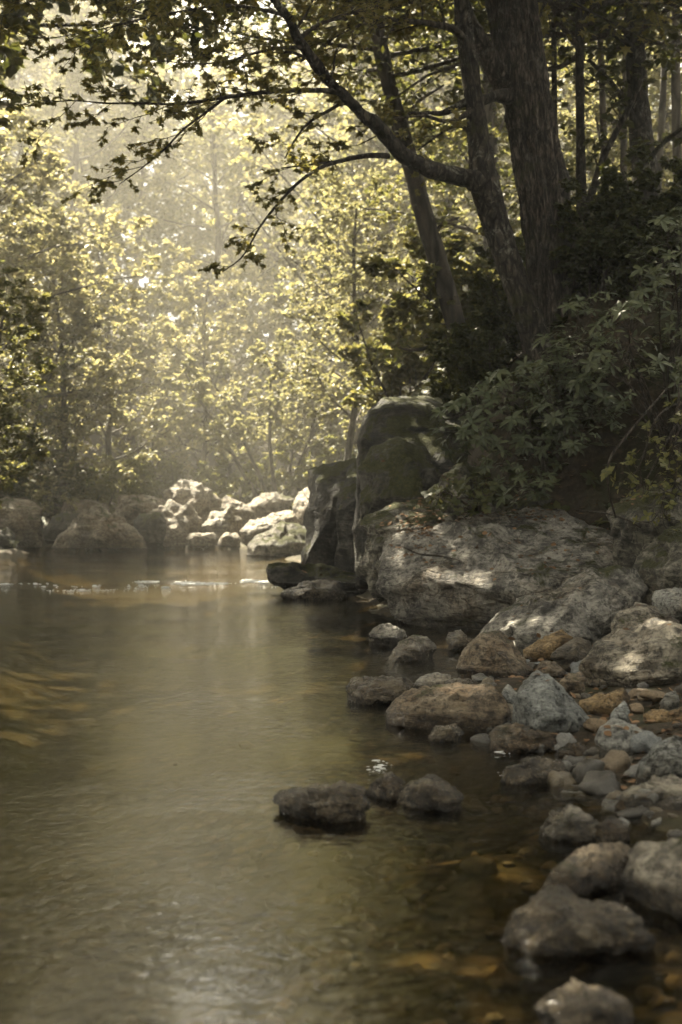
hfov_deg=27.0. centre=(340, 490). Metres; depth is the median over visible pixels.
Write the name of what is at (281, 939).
cobble
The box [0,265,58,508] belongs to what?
streamside tree
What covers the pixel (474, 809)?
cobble
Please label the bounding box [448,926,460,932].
cobble
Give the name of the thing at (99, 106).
tall tree
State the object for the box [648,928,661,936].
cobble
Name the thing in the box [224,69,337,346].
tall tree
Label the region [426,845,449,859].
cobble
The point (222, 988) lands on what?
cobble
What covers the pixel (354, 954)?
cobble
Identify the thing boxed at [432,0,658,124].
sapling
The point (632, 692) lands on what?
pebble
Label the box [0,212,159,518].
woodland tree
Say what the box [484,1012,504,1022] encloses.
cobble
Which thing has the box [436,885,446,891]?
cobble
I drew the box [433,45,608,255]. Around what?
tall tree
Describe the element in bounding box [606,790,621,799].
wet cobble
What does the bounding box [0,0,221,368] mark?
tall tree
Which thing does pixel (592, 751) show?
pebble
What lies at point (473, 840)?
cobble
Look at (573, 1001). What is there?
rock
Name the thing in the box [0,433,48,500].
shade bush
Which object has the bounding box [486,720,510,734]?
stone
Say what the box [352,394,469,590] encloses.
mossy boulder
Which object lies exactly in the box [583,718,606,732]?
pebble
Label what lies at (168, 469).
streamside bush
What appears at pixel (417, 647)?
rock
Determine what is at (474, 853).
cobble
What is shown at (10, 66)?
canopy tree
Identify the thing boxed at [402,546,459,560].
twig
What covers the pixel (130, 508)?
boulder
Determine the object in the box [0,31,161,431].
woodland tree
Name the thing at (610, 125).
tall tree
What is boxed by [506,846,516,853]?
cobble
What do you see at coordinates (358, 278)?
woodland tree
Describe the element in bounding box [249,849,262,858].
cobble
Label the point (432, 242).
leaning tree
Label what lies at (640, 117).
forest tree
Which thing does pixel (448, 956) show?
cobble
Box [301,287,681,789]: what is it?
leaf litter
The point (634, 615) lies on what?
rock
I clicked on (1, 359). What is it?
woodland tree
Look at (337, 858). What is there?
cobble
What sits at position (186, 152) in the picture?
tall tree
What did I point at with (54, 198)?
woodland tree
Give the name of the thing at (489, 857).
cobble
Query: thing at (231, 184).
tall tree
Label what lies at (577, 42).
slim tree
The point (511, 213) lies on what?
woodland tree
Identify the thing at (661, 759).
rock
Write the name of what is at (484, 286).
shade bush
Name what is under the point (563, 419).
rhododendron
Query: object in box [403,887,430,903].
cobble
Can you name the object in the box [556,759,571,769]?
wet cobble
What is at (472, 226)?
woodland tree
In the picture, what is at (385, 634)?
rock
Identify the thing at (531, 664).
pebble
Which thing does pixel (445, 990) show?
cobble
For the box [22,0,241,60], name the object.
canopy tree
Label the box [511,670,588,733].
rock
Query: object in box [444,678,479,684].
stone
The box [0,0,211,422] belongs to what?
tall tree
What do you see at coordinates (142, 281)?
sky
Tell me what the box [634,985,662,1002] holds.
cobble
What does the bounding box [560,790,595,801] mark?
wet cobble
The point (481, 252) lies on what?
shade bush
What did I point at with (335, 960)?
cobble
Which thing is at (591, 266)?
shade bush
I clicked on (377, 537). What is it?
ledge boulder
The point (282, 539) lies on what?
boulder
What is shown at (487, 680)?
wet cobble
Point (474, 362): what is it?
shade bush
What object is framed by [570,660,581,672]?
pebble
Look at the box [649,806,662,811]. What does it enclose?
wet cobble
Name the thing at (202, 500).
boulder
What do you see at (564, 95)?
canopy tree
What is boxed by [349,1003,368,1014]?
cobble
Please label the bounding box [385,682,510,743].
rock
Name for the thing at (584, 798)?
pebble
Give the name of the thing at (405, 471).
mossy boulder
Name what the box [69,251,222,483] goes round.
woodland tree
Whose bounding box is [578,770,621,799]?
wet cobble
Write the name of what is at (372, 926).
cobble
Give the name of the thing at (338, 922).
cobble
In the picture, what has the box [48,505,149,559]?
boulder
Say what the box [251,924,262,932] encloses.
cobble
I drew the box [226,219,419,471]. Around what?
woodland tree
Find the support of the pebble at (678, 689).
on the ground
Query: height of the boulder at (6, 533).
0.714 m
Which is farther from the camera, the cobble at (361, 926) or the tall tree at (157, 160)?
the tall tree at (157, 160)
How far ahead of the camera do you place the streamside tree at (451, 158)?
30.26 m
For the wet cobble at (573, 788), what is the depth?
6.72 m
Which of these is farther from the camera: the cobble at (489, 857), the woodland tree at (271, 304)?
the woodland tree at (271, 304)
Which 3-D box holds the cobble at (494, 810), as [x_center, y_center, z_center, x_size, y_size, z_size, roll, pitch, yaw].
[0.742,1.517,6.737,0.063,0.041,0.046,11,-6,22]
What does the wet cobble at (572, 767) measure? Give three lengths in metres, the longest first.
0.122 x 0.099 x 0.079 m
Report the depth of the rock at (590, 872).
5.00 m
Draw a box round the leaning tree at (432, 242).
[186,0,596,367]
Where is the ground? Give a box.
[0,277,681,1023]
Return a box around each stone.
[163,523,186,551]
[186,532,216,551]
[218,532,240,548]
[366,771,404,809]
[414,672,450,688]
[428,724,463,751]
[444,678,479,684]
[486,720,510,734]
[501,684,516,703]
[523,629,572,661]
[535,660,565,677]
[550,637,592,672]
[557,741,589,757]
[559,671,587,696]
[579,688,630,715]
[588,754,600,759]
[594,718,655,758]
[610,701,629,722]
[614,799,625,811]
[643,709,681,722]
[651,587,681,623]
[659,691,679,710]
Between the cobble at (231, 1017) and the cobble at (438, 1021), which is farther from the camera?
the cobble at (231, 1017)
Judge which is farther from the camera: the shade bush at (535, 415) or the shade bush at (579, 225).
the shade bush at (579, 225)
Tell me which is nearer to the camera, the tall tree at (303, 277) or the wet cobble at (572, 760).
the wet cobble at (572, 760)
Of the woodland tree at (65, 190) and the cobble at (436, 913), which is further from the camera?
the woodland tree at (65, 190)
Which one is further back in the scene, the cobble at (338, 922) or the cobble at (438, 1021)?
the cobble at (338, 922)
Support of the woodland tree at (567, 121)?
on the ground
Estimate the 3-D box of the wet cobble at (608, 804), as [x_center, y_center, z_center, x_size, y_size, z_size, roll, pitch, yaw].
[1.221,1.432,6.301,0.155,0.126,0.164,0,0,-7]
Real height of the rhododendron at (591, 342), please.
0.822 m
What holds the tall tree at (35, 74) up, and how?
on the ground
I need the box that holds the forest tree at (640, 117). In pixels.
[443,0,681,278]
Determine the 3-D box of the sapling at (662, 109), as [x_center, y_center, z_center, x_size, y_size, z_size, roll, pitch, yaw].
[6.804,-8.111,29.993,0.520,9.927,0.188,0,0,0]
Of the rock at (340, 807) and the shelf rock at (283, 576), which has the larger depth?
the shelf rock at (283, 576)
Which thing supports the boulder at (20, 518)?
on the ground
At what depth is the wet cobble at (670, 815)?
5.95 m
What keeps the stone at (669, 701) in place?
on the ground
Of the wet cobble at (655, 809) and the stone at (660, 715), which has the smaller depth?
the wet cobble at (655, 809)
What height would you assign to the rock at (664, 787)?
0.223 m
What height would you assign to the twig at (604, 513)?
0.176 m
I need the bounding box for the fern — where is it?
[420,471,499,519]
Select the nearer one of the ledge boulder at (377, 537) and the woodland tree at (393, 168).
the ledge boulder at (377, 537)
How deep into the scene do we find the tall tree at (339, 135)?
101.80 m
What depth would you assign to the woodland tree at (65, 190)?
48.06 m
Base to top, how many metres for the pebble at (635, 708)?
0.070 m
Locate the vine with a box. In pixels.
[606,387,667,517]
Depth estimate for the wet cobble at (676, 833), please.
5.67 m
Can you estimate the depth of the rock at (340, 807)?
6.06 m
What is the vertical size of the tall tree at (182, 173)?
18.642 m
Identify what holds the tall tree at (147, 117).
on the ground
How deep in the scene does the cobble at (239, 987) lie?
4.79 m
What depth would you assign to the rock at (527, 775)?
6.83 m
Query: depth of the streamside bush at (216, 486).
43.75 m
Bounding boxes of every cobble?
[117,1015,141,1023]
[203,1003,244,1023]
[214,996,227,1004]
[216,982,229,994]
[217,1010,250,1023]
[233,982,247,992]
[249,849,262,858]
[250,1011,285,1023]
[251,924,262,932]
[262,971,276,981]
[266,825,295,843]
[267,935,289,950]
[270,963,281,970]
[273,944,295,956]
[273,997,296,1013]
[282,842,299,853]
[293,825,307,834]
[301,945,320,960]
[311,950,352,972]
[312,973,337,990]
[330,918,345,925]
[333,855,341,861]
[344,1015,363,1023]
[345,854,351,859]
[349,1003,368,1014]
[350,728,359,733]
[350,951,357,959]
[355,920,371,931]
[357,964,370,971]
[366,923,379,931]
[374,863,393,878]
[377,940,397,948]
[401,826,419,837]
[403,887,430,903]
[406,963,425,975]
[414,939,427,948]
[423,1019,446,1023]
[425,843,455,859]
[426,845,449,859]
[426,907,449,919]
[431,982,455,998]
[434,943,452,952]
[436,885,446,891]
[442,953,454,960]
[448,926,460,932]
[460,855,496,876]
[461,799,488,816]
[468,838,479,842]
[470,733,489,752]
[471,673,486,682]
[471,851,479,856]
[479,855,494,860]
[481,678,493,683]
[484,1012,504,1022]
[485,925,504,938]
[486,963,524,989]
[491,807,503,813]
[502,861,515,867]
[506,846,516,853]
[513,855,524,859]
[517,846,537,856]
[520,878,534,885]
[520,884,540,894]
[523,975,541,982]
[531,744,545,755]
[541,860,556,870]
[547,770,576,797]
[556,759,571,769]
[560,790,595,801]
[562,755,585,764]
[566,784,579,791]
[569,760,582,771]
[571,758,604,784]
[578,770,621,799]
[599,798,618,814]
[601,806,648,821]
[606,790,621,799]
[619,817,631,831]
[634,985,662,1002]
[635,789,658,806]
[643,810,654,818]
[647,990,675,1009]
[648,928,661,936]
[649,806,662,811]
[651,817,661,826]
[665,950,681,965]
[667,813,677,817]
[667,829,681,838]
[672,934,681,952]
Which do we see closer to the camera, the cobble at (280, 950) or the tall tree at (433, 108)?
the cobble at (280, 950)
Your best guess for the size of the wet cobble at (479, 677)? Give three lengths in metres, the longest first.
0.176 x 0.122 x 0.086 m
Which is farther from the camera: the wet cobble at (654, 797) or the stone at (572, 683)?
the stone at (572, 683)
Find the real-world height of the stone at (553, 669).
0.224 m
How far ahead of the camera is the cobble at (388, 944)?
5.04 m
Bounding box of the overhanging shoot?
[600,383,681,530]
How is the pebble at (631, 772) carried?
on the ground
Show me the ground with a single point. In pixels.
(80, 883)
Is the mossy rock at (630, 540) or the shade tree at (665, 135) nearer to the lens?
the mossy rock at (630, 540)
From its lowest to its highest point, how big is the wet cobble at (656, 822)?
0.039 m
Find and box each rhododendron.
[428,355,632,508]
[528,321,621,392]
[547,206,681,443]
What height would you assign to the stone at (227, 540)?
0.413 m
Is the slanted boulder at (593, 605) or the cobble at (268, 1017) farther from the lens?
the slanted boulder at (593, 605)
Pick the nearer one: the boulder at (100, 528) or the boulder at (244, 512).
the boulder at (100, 528)
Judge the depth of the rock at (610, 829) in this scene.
5.66 m
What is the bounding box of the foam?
[2,579,509,775]
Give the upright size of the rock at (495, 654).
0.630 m
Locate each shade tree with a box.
[0,309,103,506]
[658,12,681,142]
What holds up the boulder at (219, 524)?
on the ground
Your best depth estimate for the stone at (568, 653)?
10.67 m
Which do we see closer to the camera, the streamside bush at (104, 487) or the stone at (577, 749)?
the stone at (577, 749)
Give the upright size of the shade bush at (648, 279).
1.792 m
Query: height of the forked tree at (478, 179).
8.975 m
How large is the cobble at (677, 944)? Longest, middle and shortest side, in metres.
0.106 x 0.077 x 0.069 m
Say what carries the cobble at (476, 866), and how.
on the ground
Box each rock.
[266,561,366,595]
[272,780,370,836]
[280,579,346,607]
[301,458,356,566]
[334,473,356,572]
[346,675,415,712]
[369,623,407,655]
[384,634,436,678]
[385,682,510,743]
[395,774,463,822]
[446,629,471,660]
[455,630,533,679]
[498,756,570,793]
[502,884,644,977]
[507,493,553,510]
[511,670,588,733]
[536,977,633,1023]
[538,804,598,853]
[541,841,631,901]
[591,900,656,966]
[594,816,629,845]
[606,476,681,567]
[611,602,679,633]
[620,774,681,807]
[632,521,681,604]
[635,735,681,784]
[658,795,681,809]
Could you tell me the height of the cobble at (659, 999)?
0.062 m
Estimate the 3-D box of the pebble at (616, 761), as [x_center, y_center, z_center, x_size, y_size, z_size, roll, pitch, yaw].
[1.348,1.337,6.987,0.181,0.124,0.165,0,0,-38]
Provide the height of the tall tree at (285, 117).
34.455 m
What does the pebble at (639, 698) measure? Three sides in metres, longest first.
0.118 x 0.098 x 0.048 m
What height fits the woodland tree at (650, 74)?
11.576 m
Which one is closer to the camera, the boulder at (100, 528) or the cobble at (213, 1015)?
the cobble at (213, 1015)
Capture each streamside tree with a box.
[0,256,54,452]
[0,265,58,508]
[357,1,631,306]
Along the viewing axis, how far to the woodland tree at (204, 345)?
53.72 m
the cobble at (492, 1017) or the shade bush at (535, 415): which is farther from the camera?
the shade bush at (535, 415)
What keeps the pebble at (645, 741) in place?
on the ground
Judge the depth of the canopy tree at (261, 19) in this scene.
32.32 m
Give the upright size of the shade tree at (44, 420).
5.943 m
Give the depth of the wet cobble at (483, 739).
7.93 m
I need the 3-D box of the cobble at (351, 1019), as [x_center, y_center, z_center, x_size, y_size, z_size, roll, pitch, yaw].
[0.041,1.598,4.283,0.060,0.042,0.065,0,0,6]
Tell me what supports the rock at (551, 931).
on the ground
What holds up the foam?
on the water
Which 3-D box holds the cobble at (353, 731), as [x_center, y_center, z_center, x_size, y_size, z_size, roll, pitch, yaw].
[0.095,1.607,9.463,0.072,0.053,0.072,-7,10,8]
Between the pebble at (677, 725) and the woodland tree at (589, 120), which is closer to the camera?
the pebble at (677, 725)
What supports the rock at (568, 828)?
on the ground
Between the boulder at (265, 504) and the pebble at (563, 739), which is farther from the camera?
the boulder at (265, 504)
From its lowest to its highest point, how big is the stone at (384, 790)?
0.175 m
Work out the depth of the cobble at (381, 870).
5.84 m
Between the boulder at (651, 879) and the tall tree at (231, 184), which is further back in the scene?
the tall tree at (231, 184)
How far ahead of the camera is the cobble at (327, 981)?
4.63 m
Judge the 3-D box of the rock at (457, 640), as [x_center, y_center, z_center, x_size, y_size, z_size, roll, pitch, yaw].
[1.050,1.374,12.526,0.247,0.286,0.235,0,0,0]
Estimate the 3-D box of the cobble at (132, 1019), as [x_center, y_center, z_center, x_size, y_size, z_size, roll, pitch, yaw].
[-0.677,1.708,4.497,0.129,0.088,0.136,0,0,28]
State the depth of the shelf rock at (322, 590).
18.30 m
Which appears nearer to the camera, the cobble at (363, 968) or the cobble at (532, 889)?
the cobble at (363, 968)
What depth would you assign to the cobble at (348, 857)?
6.16 m
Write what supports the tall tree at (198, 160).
on the ground
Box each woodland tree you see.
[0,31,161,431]
[0,122,209,474]
[0,148,101,440]
[0,191,135,441]
[0,202,198,479]
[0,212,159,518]
[0,213,41,397]
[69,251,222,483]
[114,253,303,495]
[116,237,303,495]
[201,273,320,469]
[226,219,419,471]
[233,269,368,472]
[251,162,421,460]
[268,18,520,363]
[268,50,478,408]
[284,294,412,445]
[394,196,481,381]
[402,161,505,290]
[476,7,681,235]
[476,201,520,256]
[549,6,681,222]
[558,77,672,275]
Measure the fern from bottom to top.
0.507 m
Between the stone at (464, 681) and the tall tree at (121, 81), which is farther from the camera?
the tall tree at (121, 81)
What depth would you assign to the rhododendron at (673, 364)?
14.49 m
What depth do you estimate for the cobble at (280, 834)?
6.65 m
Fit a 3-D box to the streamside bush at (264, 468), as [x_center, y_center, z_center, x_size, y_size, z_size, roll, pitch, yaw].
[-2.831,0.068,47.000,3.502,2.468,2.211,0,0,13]
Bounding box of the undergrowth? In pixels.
[7,275,681,547]
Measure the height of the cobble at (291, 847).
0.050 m
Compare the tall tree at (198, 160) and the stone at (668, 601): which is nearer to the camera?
the stone at (668, 601)
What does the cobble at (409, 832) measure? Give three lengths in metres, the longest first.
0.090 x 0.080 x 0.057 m
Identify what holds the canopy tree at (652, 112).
on the ground
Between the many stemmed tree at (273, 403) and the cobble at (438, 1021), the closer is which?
the cobble at (438, 1021)
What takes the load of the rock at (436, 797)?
in the water
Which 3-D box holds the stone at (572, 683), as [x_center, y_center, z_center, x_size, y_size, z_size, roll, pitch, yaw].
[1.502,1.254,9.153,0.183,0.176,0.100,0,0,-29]
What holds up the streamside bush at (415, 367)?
on the ground
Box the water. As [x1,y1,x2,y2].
[0,545,656,998]
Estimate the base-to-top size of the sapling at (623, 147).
9.264 m
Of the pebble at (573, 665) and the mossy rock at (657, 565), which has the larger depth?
the mossy rock at (657, 565)
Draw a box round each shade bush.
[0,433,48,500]
[23,445,83,529]
[423,327,499,416]
[425,299,521,415]
[457,262,526,360]
[471,236,527,306]
[503,368,581,470]
[545,177,665,305]
[573,209,607,295]
[581,194,677,288]
[590,143,681,293]
[656,156,681,281]
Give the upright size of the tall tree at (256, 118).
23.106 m
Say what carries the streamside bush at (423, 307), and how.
on the ground
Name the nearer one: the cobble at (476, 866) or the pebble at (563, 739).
the cobble at (476, 866)
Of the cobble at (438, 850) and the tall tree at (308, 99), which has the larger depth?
the tall tree at (308, 99)
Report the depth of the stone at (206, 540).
33.81 m
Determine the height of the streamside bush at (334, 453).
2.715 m
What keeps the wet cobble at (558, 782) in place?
on the ground
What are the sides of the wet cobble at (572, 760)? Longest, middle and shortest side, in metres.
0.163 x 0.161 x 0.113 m
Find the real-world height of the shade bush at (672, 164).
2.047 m
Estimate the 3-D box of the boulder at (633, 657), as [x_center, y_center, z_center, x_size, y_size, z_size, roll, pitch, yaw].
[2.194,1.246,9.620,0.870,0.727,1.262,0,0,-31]
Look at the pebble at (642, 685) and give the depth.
9.28 m
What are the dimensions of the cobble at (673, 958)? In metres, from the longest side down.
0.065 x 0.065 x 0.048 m
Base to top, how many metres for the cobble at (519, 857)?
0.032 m
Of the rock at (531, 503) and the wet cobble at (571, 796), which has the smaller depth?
the wet cobble at (571, 796)
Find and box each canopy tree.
[0,0,186,129]
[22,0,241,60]
[247,0,656,270]
[481,7,681,205]
[548,10,681,181]
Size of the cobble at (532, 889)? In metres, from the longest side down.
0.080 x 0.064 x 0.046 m
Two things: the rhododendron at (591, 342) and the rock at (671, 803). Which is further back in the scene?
the rhododendron at (591, 342)
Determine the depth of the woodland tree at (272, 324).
68.98 m
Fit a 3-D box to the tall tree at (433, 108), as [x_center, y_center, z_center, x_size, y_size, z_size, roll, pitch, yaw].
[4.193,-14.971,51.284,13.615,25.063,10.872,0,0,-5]
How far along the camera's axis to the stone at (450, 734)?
7.94 m
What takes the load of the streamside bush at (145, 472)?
on the ground
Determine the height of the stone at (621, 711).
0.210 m
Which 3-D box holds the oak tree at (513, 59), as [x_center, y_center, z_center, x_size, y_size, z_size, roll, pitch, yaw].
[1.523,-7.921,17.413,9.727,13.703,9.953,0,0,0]
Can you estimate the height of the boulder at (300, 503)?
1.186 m
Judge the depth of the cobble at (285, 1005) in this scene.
4.47 m
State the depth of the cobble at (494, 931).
5.05 m
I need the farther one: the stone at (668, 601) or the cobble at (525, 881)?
the stone at (668, 601)
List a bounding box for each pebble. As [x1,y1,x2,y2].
[527,662,534,668]
[556,733,576,746]
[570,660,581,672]
[572,694,580,698]
[575,794,590,804]
[581,693,590,698]
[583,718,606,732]
[584,747,597,755]
[600,750,629,772]
[623,760,640,778]
[628,688,640,698]
[628,703,643,713]
[630,731,662,752]
[636,691,647,700]
[637,682,648,688]
[639,690,665,702]
[672,722,681,727]
[674,684,681,693]
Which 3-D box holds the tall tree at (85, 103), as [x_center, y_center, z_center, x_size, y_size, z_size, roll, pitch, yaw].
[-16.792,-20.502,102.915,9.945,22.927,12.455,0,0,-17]
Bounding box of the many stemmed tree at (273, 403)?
[162,327,367,497]
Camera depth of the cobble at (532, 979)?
4.51 m
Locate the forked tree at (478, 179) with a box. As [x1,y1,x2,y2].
[0,0,667,370]
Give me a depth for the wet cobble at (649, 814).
6.01 m
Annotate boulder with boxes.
[0,497,42,550]
[0,527,17,549]
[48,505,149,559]
[60,498,109,513]
[114,494,162,526]
[133,511,169,552]
[147,499,201,545]
[162,478,222,529]
[199,507,242,544]
[219,495,255,527]
[246,492,294,518]
[247,521,305,562]
[292,487,309,525]
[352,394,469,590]
[353,437,441,582]
[359,463,501,601]
[375,506,612,631]
[480,565,648,656]
[578,615,681,687]
[620,837,681,932]
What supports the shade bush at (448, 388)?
on the ground
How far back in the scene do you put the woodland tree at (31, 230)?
37.67 m
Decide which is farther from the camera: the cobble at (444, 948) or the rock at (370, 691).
the rock at (370, 691)
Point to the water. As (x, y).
(164, 561)
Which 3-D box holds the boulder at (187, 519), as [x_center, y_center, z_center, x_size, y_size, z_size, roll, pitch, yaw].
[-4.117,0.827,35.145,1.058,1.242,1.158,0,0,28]
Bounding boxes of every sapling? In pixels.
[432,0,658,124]
[596,6,608,190]
[620,17,627,222]
[656,4,669,187]
[671,5,681,187]
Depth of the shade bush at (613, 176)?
16.04 m
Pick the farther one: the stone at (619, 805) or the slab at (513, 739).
the slab at (513, 739)
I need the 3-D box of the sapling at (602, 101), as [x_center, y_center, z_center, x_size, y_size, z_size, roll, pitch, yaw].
[4.781,-7.030,26.000,0.344,8.603,0.163,0,0,0]
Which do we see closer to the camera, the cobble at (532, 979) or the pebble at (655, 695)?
the cobble at (532, 979)
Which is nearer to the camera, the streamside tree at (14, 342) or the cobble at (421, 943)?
the cobble at (421, 943)
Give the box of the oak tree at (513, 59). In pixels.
[225,0,681,332]
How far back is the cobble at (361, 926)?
5.24 m
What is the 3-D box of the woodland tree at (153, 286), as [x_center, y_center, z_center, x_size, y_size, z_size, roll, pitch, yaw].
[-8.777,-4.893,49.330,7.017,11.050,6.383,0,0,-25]
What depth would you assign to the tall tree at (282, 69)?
103.21 m
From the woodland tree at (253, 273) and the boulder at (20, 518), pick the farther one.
the woodland tree at (253, 273)
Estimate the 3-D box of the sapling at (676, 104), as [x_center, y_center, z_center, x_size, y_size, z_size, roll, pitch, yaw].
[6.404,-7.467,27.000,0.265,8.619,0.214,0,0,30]
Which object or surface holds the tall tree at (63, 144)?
on the ground
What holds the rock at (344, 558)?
on the ground
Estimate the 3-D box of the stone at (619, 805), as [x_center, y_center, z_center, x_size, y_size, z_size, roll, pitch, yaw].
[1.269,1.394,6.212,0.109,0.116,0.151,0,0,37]
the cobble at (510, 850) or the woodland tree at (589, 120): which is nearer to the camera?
the cobble at (510, 850)
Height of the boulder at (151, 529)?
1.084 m
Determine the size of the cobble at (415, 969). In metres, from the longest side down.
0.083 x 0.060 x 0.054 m
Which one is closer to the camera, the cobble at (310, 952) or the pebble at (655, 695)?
the cobble at (310, 952)
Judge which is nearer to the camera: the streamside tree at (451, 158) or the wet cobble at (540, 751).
the wet cobble at (540, 751)
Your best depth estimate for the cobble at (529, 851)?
5.82 m
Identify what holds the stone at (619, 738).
on the ground
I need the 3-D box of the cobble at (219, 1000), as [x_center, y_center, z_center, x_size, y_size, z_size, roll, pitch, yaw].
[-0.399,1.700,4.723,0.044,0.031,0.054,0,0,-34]
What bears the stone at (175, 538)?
in the water
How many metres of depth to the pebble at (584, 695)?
8.92 m
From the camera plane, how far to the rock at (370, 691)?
9.36 m
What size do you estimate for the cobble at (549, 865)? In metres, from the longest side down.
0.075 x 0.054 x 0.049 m
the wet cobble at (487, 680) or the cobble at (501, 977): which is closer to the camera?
the cobble at (501, 977)
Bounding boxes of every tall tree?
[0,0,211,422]
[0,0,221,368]
[0,3,97,242]
[0,13,128,360]
[2,0,203,343]
[5,1,142,278]
[15,17,95,165]
[27,0,220,329]
[39,52,171,349]
[53,72,238,405]
[61,111,227,443]
[102,60,325,475]
[125,0,370,445]
[130,53,240,344]
[136,66,328,431]
[144,128,249,364]
[176,108,318,391]
[188,0,517,449]
[193,111,297,376]
[198,1,463,411]
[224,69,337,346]
[234,66,396,385]
[275,31,509,395]
[276,1,611,366]
[285,31,444,293]
[298,41,510,256]
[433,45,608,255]
[499,73,670,190]
[549,61,671,171]
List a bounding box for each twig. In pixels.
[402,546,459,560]
[552,508,640,528]
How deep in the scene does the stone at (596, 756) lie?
7.16 m
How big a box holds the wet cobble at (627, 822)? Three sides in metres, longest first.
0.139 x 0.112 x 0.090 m
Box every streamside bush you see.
[39,466,137,519]
[86,454,163,509]
[129,456,218,505]
[197,455,295,501]
[197,472,251,511]
[274,434,357,510]
[335,294,439,407]
[356,217,525,355]
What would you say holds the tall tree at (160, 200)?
on the ground
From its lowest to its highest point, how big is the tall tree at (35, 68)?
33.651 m
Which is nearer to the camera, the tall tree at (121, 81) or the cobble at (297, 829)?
the cobble at (297, 829)
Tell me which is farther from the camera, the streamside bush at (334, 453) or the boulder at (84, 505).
the streamside bush at (334, 453)
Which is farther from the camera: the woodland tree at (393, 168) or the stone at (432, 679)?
the woodland tree at (393, 168)
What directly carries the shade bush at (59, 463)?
on the ground
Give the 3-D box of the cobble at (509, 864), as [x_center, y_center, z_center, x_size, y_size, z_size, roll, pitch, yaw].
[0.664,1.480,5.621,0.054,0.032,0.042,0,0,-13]
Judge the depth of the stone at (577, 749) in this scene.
7.49 m
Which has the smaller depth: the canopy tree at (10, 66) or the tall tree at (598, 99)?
the canopy tree at (10, 66)
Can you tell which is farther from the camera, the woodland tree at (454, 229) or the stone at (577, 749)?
the woodland tree at (454, 229)
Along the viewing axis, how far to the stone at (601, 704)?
8.36 m
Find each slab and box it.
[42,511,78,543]
[240,514,298,546]
[265,510,295,517]
[488,722,557,760]
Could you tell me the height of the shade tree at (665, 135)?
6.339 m
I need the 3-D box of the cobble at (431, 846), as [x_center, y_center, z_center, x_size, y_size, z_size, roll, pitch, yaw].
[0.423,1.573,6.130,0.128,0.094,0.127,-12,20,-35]
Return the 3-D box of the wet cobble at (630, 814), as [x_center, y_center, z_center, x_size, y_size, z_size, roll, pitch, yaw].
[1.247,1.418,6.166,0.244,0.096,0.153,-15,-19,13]
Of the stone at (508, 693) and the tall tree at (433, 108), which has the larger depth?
the tall tree at (433, 108)
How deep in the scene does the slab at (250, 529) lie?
34.49 m
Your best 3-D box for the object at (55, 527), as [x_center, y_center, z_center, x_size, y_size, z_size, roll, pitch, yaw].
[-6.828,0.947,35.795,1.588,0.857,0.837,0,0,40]
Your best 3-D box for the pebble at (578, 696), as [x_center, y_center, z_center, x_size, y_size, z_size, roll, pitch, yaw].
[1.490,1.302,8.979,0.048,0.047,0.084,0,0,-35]
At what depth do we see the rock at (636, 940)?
4.34 m
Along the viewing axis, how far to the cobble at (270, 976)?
4.83 m
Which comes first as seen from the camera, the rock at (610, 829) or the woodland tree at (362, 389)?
the rock at (610, 829)
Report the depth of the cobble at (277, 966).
4.93 m
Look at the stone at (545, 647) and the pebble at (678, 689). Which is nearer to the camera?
the pebble at (678, 689)
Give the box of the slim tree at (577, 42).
[298,0,681,227]
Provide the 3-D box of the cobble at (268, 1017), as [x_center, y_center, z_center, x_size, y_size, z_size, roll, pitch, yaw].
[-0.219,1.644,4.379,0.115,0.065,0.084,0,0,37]
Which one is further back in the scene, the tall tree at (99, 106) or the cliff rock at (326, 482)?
the tall tree at (99, 106)
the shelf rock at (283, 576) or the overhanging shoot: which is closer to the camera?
the overhanging shoot
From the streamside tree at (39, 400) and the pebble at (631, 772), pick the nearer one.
the pebble at (631, 772)
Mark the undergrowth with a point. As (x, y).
(556, 504)
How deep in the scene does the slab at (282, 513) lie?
36.80 m
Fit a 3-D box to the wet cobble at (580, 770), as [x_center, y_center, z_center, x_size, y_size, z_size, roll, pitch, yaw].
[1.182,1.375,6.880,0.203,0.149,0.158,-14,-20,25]
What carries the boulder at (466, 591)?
on the ground
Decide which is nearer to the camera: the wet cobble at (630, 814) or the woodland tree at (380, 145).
the wet cobble at (630, 814)
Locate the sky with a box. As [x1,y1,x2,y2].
[15,0,681,363]
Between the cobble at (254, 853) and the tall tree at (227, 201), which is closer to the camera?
the cobble at (254, 853)
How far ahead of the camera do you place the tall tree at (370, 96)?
79.17 m

